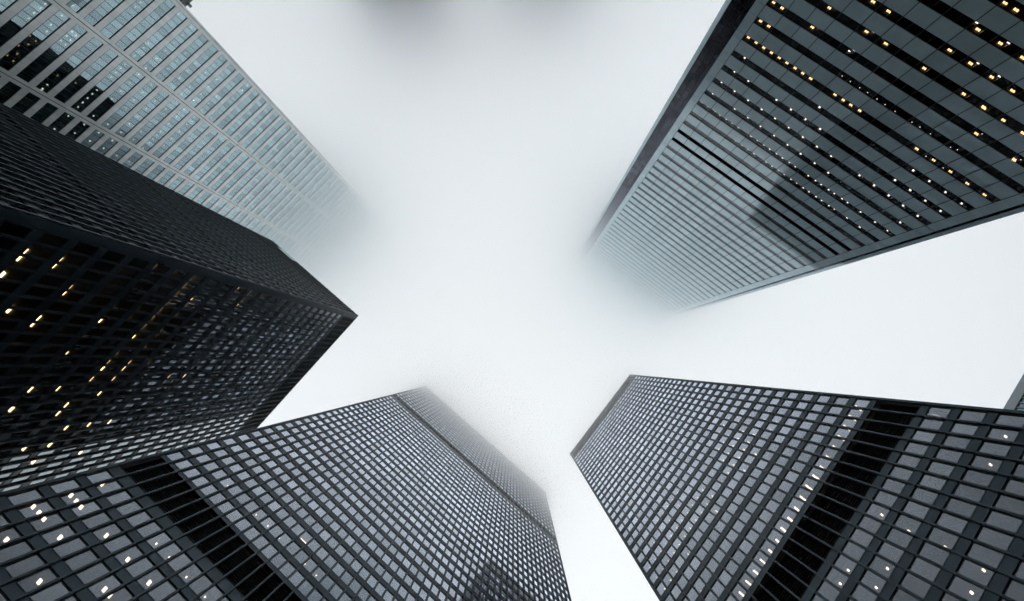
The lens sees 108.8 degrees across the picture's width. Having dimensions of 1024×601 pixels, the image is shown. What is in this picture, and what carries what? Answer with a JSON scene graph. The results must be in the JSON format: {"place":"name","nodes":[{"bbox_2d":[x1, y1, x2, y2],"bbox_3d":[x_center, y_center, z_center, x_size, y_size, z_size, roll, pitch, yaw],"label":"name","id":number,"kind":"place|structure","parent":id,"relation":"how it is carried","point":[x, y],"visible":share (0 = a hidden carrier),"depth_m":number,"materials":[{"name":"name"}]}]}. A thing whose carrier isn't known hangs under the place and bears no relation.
{"place":"outdoors","nodes":[
{"label":"outdoors","id":0,"kind":"place"},
{"bbox_2d":[0,103,357,492],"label":"office tower","id":1,"kind":"structure","parent":0,"point":[141,315],"depth_m":60.85,"materials":[{"name":"black metal"}]},
{"bbox_2d":[0,187,15,194],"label":"window","id":2,"kind":"structure","parent":1,"relation":"in","point":[2,189],"depth_m":39.84,"materials":[{"name":"black glass"}]},
{"bbox_2d":[0,170,25,181],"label":"window","id":3,"kind":"structure","parent":1,"relation":"in","point":[0,170],"depth_m":43.16,"materials":[{"name":"black glass"}]},
{"bbox_2d":[0,194,26,204],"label":"window","id":4,"kind":"structure","parent":1,"relation":"in","point":[1,195],"depth_m":39.28,"materials":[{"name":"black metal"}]},
{"bbox_2d":[7,202,35,213],"bbox_3d":[-51.894,-9.578,38.901,1.464,2.218,0.055,39,-97,7],"label":"window","id":5,"kind":"structure","parent":1,"relation":"in","point":[13,205],"depth_m":39.00,"materials":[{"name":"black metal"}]},
{"bbox_2d":[10,179,33,189],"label":"window","id":6,"kind":"structure","parent":1,"relation":"in","point":[21,184],"depth_m":42.97,"materials":[{"name":"black glass"}]},
{"bbox_2d":[19,188,43,198],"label":"window","id":7,"kind":"structure","parent":1,"relation":"in","point":[25,191],"depth_m":42.82,"materials":[{"name":"black glass"}]},
{"bbox_2d":[28,197,51,206],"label":"window","id":8,"kind":"structure","parent":1,"relation":"in","point":[32,199],"depth_m":42.57,"materials":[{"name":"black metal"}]},
{"bbox_2d":[38,206,61,215],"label":"window","id":9,"kind":"structure","parent":1,"relation":"in","point":[41,208],"depth_m":42.44,"materials":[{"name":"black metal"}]},
{"bbox_2d":[47,215,70,224],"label":"window","id":10,"kind":"structure","parent":1,"relation":"in","point":[57,219],"depth_m":42.22,"materials":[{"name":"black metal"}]},
{"bbox_2d":[179,0,192,7],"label":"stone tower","id":11,"kind":"structure","parent":0,"point":[185,3],"depth_m":145.42,"materials":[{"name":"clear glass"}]},
{"bbox_2d":[0,0,393,295],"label":"office tower","id":12,"kind":"structure","parent":0,"point":[171,95],"depth_m":114.16,"materials":[{"name":"metal"}]},
{"bbox_2d":[0,59,12,69],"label":"window","id":13,"kind":"structure","parent":12,"relation":"in","point":[3,64],"depth_m":82.29,"materials":[{"name":"black glass"}]},
{"bbox_2d":[0,25,14,36],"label":"window","id":14,"kind":"structure","parent":12,"relation":"in","point":[3,29],"depth_m":79.58,"materials":[{"name":"black glass"}]},
{"bbox_2d":[0,86,14,95],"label":"window","id":15,"kind":"structure","parent":12,"relation":"in","point":[5,90],"depth_m":84.91,"materials":[{"name":"black glass"}]},
{"bbox_2d":[1,54,17,64],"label":"window","id":16,"kind":"structure","parent":12,"relation":"in","point":[7,57],"depth_m":82.32,"materials":[{"name":"black glass"}]},
{"bbox_2d":[4,20,20,31],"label":"window","id":17,"kind":"structure","parent":12,"relation":"in","point":[10,24],"depth_m":79.75,"materials":[{"name":"black glass"}]},
{"bbox_2d":[4,81,20,91],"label":"window","id":18,"kind":"structure","parent":12,"relation":"in","point":[10,85],"depth_m":85.13,"materials":[{"name":"black glass"}]},
{"bbox_2d":[7,49,23,59],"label":"window","id":19,"kind":"structure","parent":12,"relation":"in","point":[13,53],"depth_m":82.54,"materials":[{"name":"black glass"}]},
{"bbox_2d":[10,15,26,26],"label":"window","id":20,"kind":"structure","parent":12,"relation":"in","point":[16,19],"depth_m":79.95,"materials":[{"name":"grey glass"}]},
{"bbox_2d":[13,44,29,55],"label":"window","id":21,"kind":"structure","parent":12,"relation":"in","point":[19,48],"depth_m":82.74,"materials":[{"name":"black glass"}]},
{"bbox_2d":[14,101,28,110],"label":"window","id":22,"kind":"structure","parent":12,"relation":"in","point":[19,105],"depth_m":88.13,"materials":[{"name":"black glass"}]},
{"bbox_2d":[16,71,32,81],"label":"window","id":23,"kind":"structure","parent":12,"relation":"in","point":[22,75],"depth_m":85.54,"materials":[{"name":"black glass"}]},
{"bbox_2d":[17,10,32,21],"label":"window","id":24,"kind":"structure","parent":12,"relation":"in","point":[22,14],"depth_m":80.17,"materials":[{"name":"grey glass"}]},
{"bbox_2d":[19,97,34,106],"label":"window","id":25,"kind":"structure","parent":12,"relation":"in","point":[24,100],"depth_m":88.37,"materials":[{"name":"black glass"}]},
{"bbox_2d":[19,39,35,50],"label":"window","id":26,"kind":"structure","parent":12,"relation":"in","point":[25,43],"depth_m":82.96,"materials":[{"name":"black glass"}]},
{"bbox_2d":[22,66,37,76],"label":"window","id":27,"kind":"structure","parent":12,"relation":"in","point":[28,70],"depth_m":85.76,"materials":[{"name":"black glass"}]},
{"bbox_2d":[23,5,38,17],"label":"window","id":28,"kind":"structure","parent":12,"relation":"in","point":[28,9],"depth_m":80.39,"materials":[{"name":"grey glass"}]},
{"bbox_2d":[24,92,38,101],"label":"window","id":29,"kind":"structure","parent":12,"relation":"in","point":[32,97],"depth_m":88.55,"materials":[{"name":"black glass"}]},
{"bbox_2d":[25,34,41,45],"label":"window","id":30,"kind":"structure","parent":12,"relation":"in","point":[30,38],"depth_m":83.15,"materials":[{"name":"black glass"}]},
{"bbox_2d":[28,61,42,71],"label":"window","id":31,"kind":"structure","parent":12,"relation":"in","point":[33,65],"depth_m":85.98,"materials":[{"name":"black glass"}]},
{"bbox_2d":[29,0,44,12],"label":"window","id":32,"kind":"structure","parent":12,"relation":"in","point":[33,4],"depth_m":80.59,"materials":[{"name":"grey glass"}]},
{"bbox_2d":[31,29,46,40],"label":"window","id":33,"kind":"structure","parent":12,"relation":"in","point":[36,33],"depth_m":83.35,"materials":[{"name":"grey glass"}]},
{"bbox_2d":[33,111,46,120],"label":"window","id":34,"kind":"structure","parent":12,"relation":"in","point":[38,115],"depth_m":91.58,"materials":[{"name":"black glass"}]},
{"bbox_2d":[34,57,48,67],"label":"window","id":35,"kind":"structure","parent":12,"relation":"in","point":[40,61],"depth_m":86.21,"materials":[{"name":"black glass"}]},
{"bbox_2d":[36,83,50,91],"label":"window","id":36,"kind":"structure","parent":12,"relation":"in","point":[41,86],"depth_m":89.00,"materials":[{"name":"black glass"}]},
{"bbox_2d":[37,24,51,35],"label":"window","id":37,"kind":"structure","parent":12,"relation":"in","point":[42,28],"depth_m":83.54,"materials":[{"name":"grey glass"}]},
{"bbox_2d":[38,107,51,116],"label":"window","id":38,"kind":"structure","parent":12,"relation":"in","point":[43,110],"depth_m":91.80,"materials":[{"name":"black glass"}]},
{"bbox_2d":[39,52,54,62],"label":"window","id":39,"kind":"structure","parent":12,"relation":"in","point":[45,56],"depth_m":86.38,"materials":[{"name":"black glass"}]},
{"bbox_2d":[42,78,55,87],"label":"window","id":40,"kind":"structure","parent":12,"relation":"in","point":[46,81],"depth_m":89.18,"materials":[{"name":"black glass"}]},
{"bbox_2d":[43,103,56,111],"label":"window","id":41,"kind":"structure","parent":12,"relation":"in","point":[48,106],"depth_m":92.00,"materials":[{"name":"black glass"}]},
{"bbox_2d":[43,20,57,31],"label":"window","id":42,"kind":"structure","parent":12,"relation":"in","point":[48,23],"depth_m":83.78,"materials":[{"name":"grey glass"}]},
{"bbox_2d":[45,47,59,57],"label":"window","id":43,"kind":"structure","parent":12,"relation":"in","point":[50,51],"depth_m":86.57,"materials":[{"name":"black glass"}]},
{"bbox_2d":[47,73,60,83],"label":"window","id":44,"kind":"structure","parent":12,"relation":"in","point":[54,78],"depth_m":89.40,"materials":[{"name":"black glass"}]},
{"bbox_2d":[49,15,63,26],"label":"window","id":45,"kind":"structure","parent":12,"relation":"in","point":[54,19],"depth_m":84.00,"materials":[{"name":"grey glass"}]},
{"bbox_2d":[51,121,63,129],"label":"window","id":46,"kind":"structure","parent":12,"relation":"in","point":[55,124],"depth_m":95.10,"materials":[{"name":"black glass"}]},
{"bbox_2d":[51,42,65,53],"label":"window","id":47,"kind":"structure","parent":12,"relation":"in","point":[55,46],"depth_m":86.77,"materials":[{"name":"grey glass"}]},
{"bbox_2d":[52,69,66,78],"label":"window","id":48,"kind":"structure","parent":12,"relation":"in","point":[57,72],"depth_m":89.64,"materials":[{"name":"black glass"}]},
{"bbox_2d":[54,93,67,102],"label":"window","id":49,"kind":"structure","parent":12,"relation":"in","point":[60,97],"depth_m":92.45,"materials":[{"name":"black glass"}]},
{"bbox_2d":[54,10,68,21],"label":"window","id":50,"kind":"structure","parent":12,"relation":"in","point":[59,14],"depth_m":84.17,"materials":[{"name":"grey glass"}]},
{"bbox_2d":[55,117,68,125],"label":"window","id":51,"kind":"structure","parent":12,"relation":"in","point":[61,120],"depth_m":95.29,"materials":[{"name":"black glass"}]},
{"bbox_2d":[56,38,70,48],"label":"window","id":52,"kind":"structure","parent":12,"relation":"in","point":[61,42],"depth_m":87.00,"materials":[{"name":"grey glass"}]},
{"bbox_2d":[58,64,71,73],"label":"window","id":53,"kind":"structure","parent":12,"relation":"in","point":[63,68],"depth_m":89.82,"materials":[{"name":"black glass"}]},
{"bbox_2d":[59,89,72,97],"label":"window","id":54,"kind":"structure","parent":12,"relation":"in","point":[66,93],"depth_m":92.69,"materials":[{"name":"black glass"}]},
{"bbox_2d":[61,112,73,120],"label":"window","id":55,"kind":"structure","parent":12,"relation":"in","point":[65,115],"depth_m":95.49,"materials":[{"name":"black glass"}]},
{"bbox_2d":[61,33,75,43],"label":"window","id":56,"kind":"structure","parent":12,"relation":"in","point":[66,37],"depth_m":87.20,"materials":[{"name":"grey glass"}]},
{"bbox_2d":[63,60,76,69],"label":"window","id":57,"kind":"structure","parent":12,"relation":"in","point":[68,63],"depth_m":90.04,"materials":[{"name":"black glass"}]},
{"bbox_2d":[65,84,77,93],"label":"window","id":58,"kind":"structure","parent":12,"relation":"in","point":[69,87],"depth_m":92.83,"materials":[{"name":"black glass"}]},
{"bbox_2d":[66,0,80,11],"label":"window","id":59,"kind":"structure","parent":12,"relation":"in","point":[71,4],"depth_m":84.63,"materials":[{"name":"grey glass"}]},
{"bbox_2d":[67,29,80,39],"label":"window","id":60,"kind":"structure","parent":12,"relation":"in","point":[73,33],"depth_m":87.41,"materials":[{"name":"grey glass"}]},
{"bbox_2d":[69,55,81,65],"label":"window","id":61,"kind":"structure","parent":12,"relation":"in","point":[74,59],"depth_m":90.24,"materials":[{"name":"teal glass"}]},
{"bbox_2d":[70,80,82,89],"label":"window","id":62,"kind":"structure","parent":12,"relation":"in","point":[76,84],"depth_m":93.09,"materials":[{"name":"black glass"}]},
{"bbox_2d":[71,103,83,111],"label":"window","id":63,"kind":"structure","parent":12,"relation":"in","point":[75,106],"depth_m":95.94,"materials":[{"name":"black glass"}]},
{"bbox_2d":[72,24,86,34],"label":"window","id":64,"kind":"structure","parent":12,"relation":"in","point":[77,28],"depth_m":87.61,"materials":[{"name":"teal glass"}]},
{"bbox_2d":[73,50,86,60],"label":"window","id":65,"kind":"structure","parent":12,"relation":"in","point":[80,55],"depth_m":90.43,"materials":[{"name":"teal glass"}]},
{"bbox_2d":[75,75,87,84],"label":"window","id":66,"kind":"structure","parent":12,"relation":"in","point":[80,79],"depth_m":93.28,"materials":[{"name":"black glass"}]},
{"bbox_2d":[79,46,92,55],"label":"window","id":67,"kind":"structure","parent":12,"relation":"in","point":[84,50],"depth_m":90.64,"materials":[{"name":"teal glass"}]},
{"bbox_2d":[80,71,92,80],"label":"window","id":68,"kind":"structure","parent":12,"relation":"in","point":[84,74],"depth_m":93.47,"materials":[{"name":"teal glass"}]},
{"bbox_2d":[84,42,96,51],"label":"window","id":69,"kind":"structure","parent":12,"relation":"in","point":[89,45],"depth_m":90.81,"materials":[{"name":"teal glass"}]},
{"bbox_2d":[84,15,97,25],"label":"window","id":70,"kind":"structure","parent":12,"relation":"in","point":[88,18],"depth_m":88.05,"materials":[{"name":"teal glass"}]},
{"bbox_2d":[85,66,97,75],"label":"window","id":71,"kind":"structure","parent":12,"relation":"in","point":[90,70],"depth_m":93.68,"materials":[{"name":"teal glass"}]},
{"bbox_2d":[89,10,102,20],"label":"window","id":72,"kind":"structure","parent":12,"relation":"in","point":[94,14],"depth_m":88.27,"materials":[{"name":"teal glass"}]},
{"bbox_2d":[90,37,102,47],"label":"window","id":73,"kind":"structure","parent":12,"relation":"in","point":[96,42],"depth_m":91.07,"materials":[{"name":"grey glass"}]},
{"bbox_2d":[90,62,102,71],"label":"window","id":74,"kind":"structure","parent":12,"relation":"in","point":[95,66],"depth_m":93.89,"materials":[{"name":"grey glass"}]},
{"bbox_2d":[94,5,107,16],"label":"window","id":75,"kind":"structure","parent":12,"relation":"in","point":[99,9],"depth_m":88.47,"materials":[{"name":"grey glass"}]},
{"bbox_2d":[95,58,107,67],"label":"window","id":76,"kind":"structure","parent":12,"relation":"in","point":[102,63],"depth_m":94.09,"materials":[{"name":"grey glass"}]},
{"bbox_2d":[100,28,112,38],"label":"window","id":77,"kind":"structure","parent":12,"relation":"in","point":[107,33],"depth_m":91.49,"materials":[{"name":"grey glass"}]},
{"bbox_2d":[100,53,112,63],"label":"window","id":78,"kind":"structure","parent":12,"relation":"in","point":[106,58],"depth_m":94.33,"materials":[{"name":"grey glass"}]},
{"bbox_2d":[100,1,113,12],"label":"window","id":79,"kind":"structure","parent":12,"relation":"in","point":[105,5],"depth_m":88.64,"materials":[{"name":"grey glass"}]},
{"bbox_2d":[105,24,117,33],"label":"window","id":80,"kind":"structure","parent":12,"relation":"in","point":[110,27],"depth_m":91.68,"materials":[{"name":"grey glass"}]},
{"bbox_2d":[105,49,117,58],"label":"window","id":81,"kind":"structure","parent":12,"relation":"in","point":[110,53],"depth_m":94.49,"materials":[{"name":"grey glass"}]},
{"bbox_2d":[111,19,122,29],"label":"window","id":82,"kind":"structure","parent":12,"relation":"in","point":[115,23],"depth_m":91.89,"materials":[{"name":"grey glass"}]},
{"bbox_2d":[115,15,127,25],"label":"window","id":83,"kind":"structure","parent":12,"relation":"in","point":[121,19],"depth_m":92.11,"materials":[{"name":"grey glass"}]},
{"bbox_2d":[116,40,127,49],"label":"window","id":84,"kind":"structure","parent":12,"relation":"in","point":[120,44],"depth_m":94.98,"materials":[{"name":"grey glass"}]},
{"bbox_2d":[120,36,132,45],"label":"window","id":85,"kind":"structure","parent":12,"relation":"in","point":[125,40],"depth_m":95.11,"materials":[{"name":"teal glass"}]},
{"bbox_2d":[121,10,132,20],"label":"window","id":86,"kind":"structure","parent":12,"relation":"in","point":[125,14],"depth_m":92.31,"materials":[{"name":"teal glass"}]},
{"bbox_2d":[125,32,136,41],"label":"window","id":87,"kind":"structure","parent":12,"relation":"in","point":[129,35],"depth_m":95.35,"materials":[{"name":"teal glass"}]},
{"bbox_2d":[126,6,137,16],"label":"window","id":88,"kind":"structure","parent":12,"relation":"in","point":[130,10],"depth_m":92.49,"materials":[{"name":"teal glass"}]},
{"bbox_2d":[131,2,142,12],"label":"window","id":89,"kind":"structure","parent":12,"relation":"in","point":[137,7],"depth_m":92.75,"materials":[{"name":"teal glass"}]},
{"bbox_2d":[136,0,147,8],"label":"window","id":90,"kind":"structure","parent":12,"relation":"in","point":[142,3],"depth_m":93.06,"materials":[{"name":"teal glass"}]},
{"bbox_2d":[0,0,389,291],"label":"window","id":91,"kind":"structure","parent":12,"relation":"in","point":[161,10],"depth_m":128.19,"materials":[{"name":"teal glass"}]},
{"bbox_2d":[0,386,571,600],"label":"office tower","id":92,"kind":"structure","parent":0,"point":[424,493],"depth_m":59.54,"materials":[{"name":"black metal"}]},
{"bbox_2d":[4,553,46,566],"bbox_3d":[-41.897,22.848,31.555,1.477,2.264,0.055,39,-97,7],"label":"window","id":93,"kind":"structure","parent":92,"relation":"in","point":[36,553],"depth_m":32.35,"materials":[{"name":"black metal"}]},
{"bbox_2d":[17,567,57,580],"bbox_3d":[-40.574,23.925,31.360,1.477,2.264,0.055,39,-97,6],"label":"window","id":94,"kind":"structure","parent":92,"relation":"in","point":[47,567],"depth_m":32.11,"materials":[{"name":"black metal"}]},
{"bbox_2d":[30,580,70,595],"bbox_3d":[-39.252,25.001,31.165,1.477,2.264,0.055,39,-97,7],"label":"window","id":95,"kind":"structure","parent":92,"relation":"in","point":[61,580],"depth_m":32.06,"materials":[{"name":"black metal"}]},
{"bbox_2d":[186,0,1023,600],"label":"sky","id":96,"kind":"structure","parent":0,"point":[490,171],"materials":[{"name":"white"}]},
{"bbox_2d":[570,374,1023,600],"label":"office tower","id":97,"kind":"structure","parent":0,"point":[708,491],"depth_m":50.27,"materials":[{"name":"black metal"}]},
{"bbox_2d":[899,572,930,597],"bbox_3d":[37.908,26.760,34.436,0.055,2.226,1.513,39,-97,6],"label":"window","id":98,"kind":"structure","parent":97,"relation":"in","point":[906,572],"depth_m":35.16,"materials":[{"name":"brown metal"}]},
{"bbox_2d":[946,575,984,599],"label":"window","id":99,"kind":"structure","parent":97,"relation":"in","point":[954,575],"depth_m":32.47,"materials":[{"name":"brown metal"}]},
{"bbox_2d":[956,558,994,571],"bbox_3d":[40.122,23.554,31.736,0.055,2.226,1.513,39,-97,6],"label":"window","id":100,"kind":"structure","parent":97,"relation":"in","point":[963,558],"depth_m":32.71,"materials":[{"name":"brown metal"}]},
{"bbox_2d":[966,542,1002,555],"bbox_3d":[41.239,22.221,31.957,0.055,2.226,1.513,39,-97,6],"label":"window","id":101,"kind":"structure","parent":97,"relation":"in","point":[973,542],"depth_m":32.88,"materials":[{"name":"brown metal"}]},
{"bbox_2d":[975,526,1013,538],"bbox_3d":[42.357,20.888,32.179,0.055,2.226,1.513,39,-97,7],"label":"window","id":102,"kind":"structure","parent":97,"relation":"in","point":[982,526],"depth_m":33.02,"materials":[{"name":"brown metal"}]},
{"bbox_2d":[984,509,1022,522],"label":"window","id":103,"kind":"structure","parent":97,"relation":"in","point":[991,509],"depth_m":33.29,"materials":[{"name":"metal"}]},
{"bbox_2d":[571,0,1023,325],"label":"office tower","id":104,"kind":"structure","parent":0,"point":[785,141],"depth_m":75.83,"materials":[{"name":"grey glass"}]},
{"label":"pavement","id":105,"kind":"structure","parent":0,"visible":0},
{"bbox_2d":[1003,374,1023,410],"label":"office block","id":106,"kind":"structure","parent":105,"relation":"on","point":[1015,401],"depth_m":98.86,"materials":[{"name":"grey glass"}]},
{"bbox_3d":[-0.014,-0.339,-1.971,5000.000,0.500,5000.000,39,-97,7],"label":"ground","id":107,"kind":"structure","parent":0,"visible":0},
{"bbox_2d":[357,0,456,79],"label":"office tower","id":108,"kind":"structure","parent":107,"relation":"on","point":[415,39],"depth_m":262.33,"materials":[{"name":"grey stone"}]},
{"bbox_2d":[505,0,595,53],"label":"office tower","id":109,"kind":"structure","parent":107,"relation":"on","point":[551,26],"depth_m":280.63,"materials":[{"name":"grey stone"}]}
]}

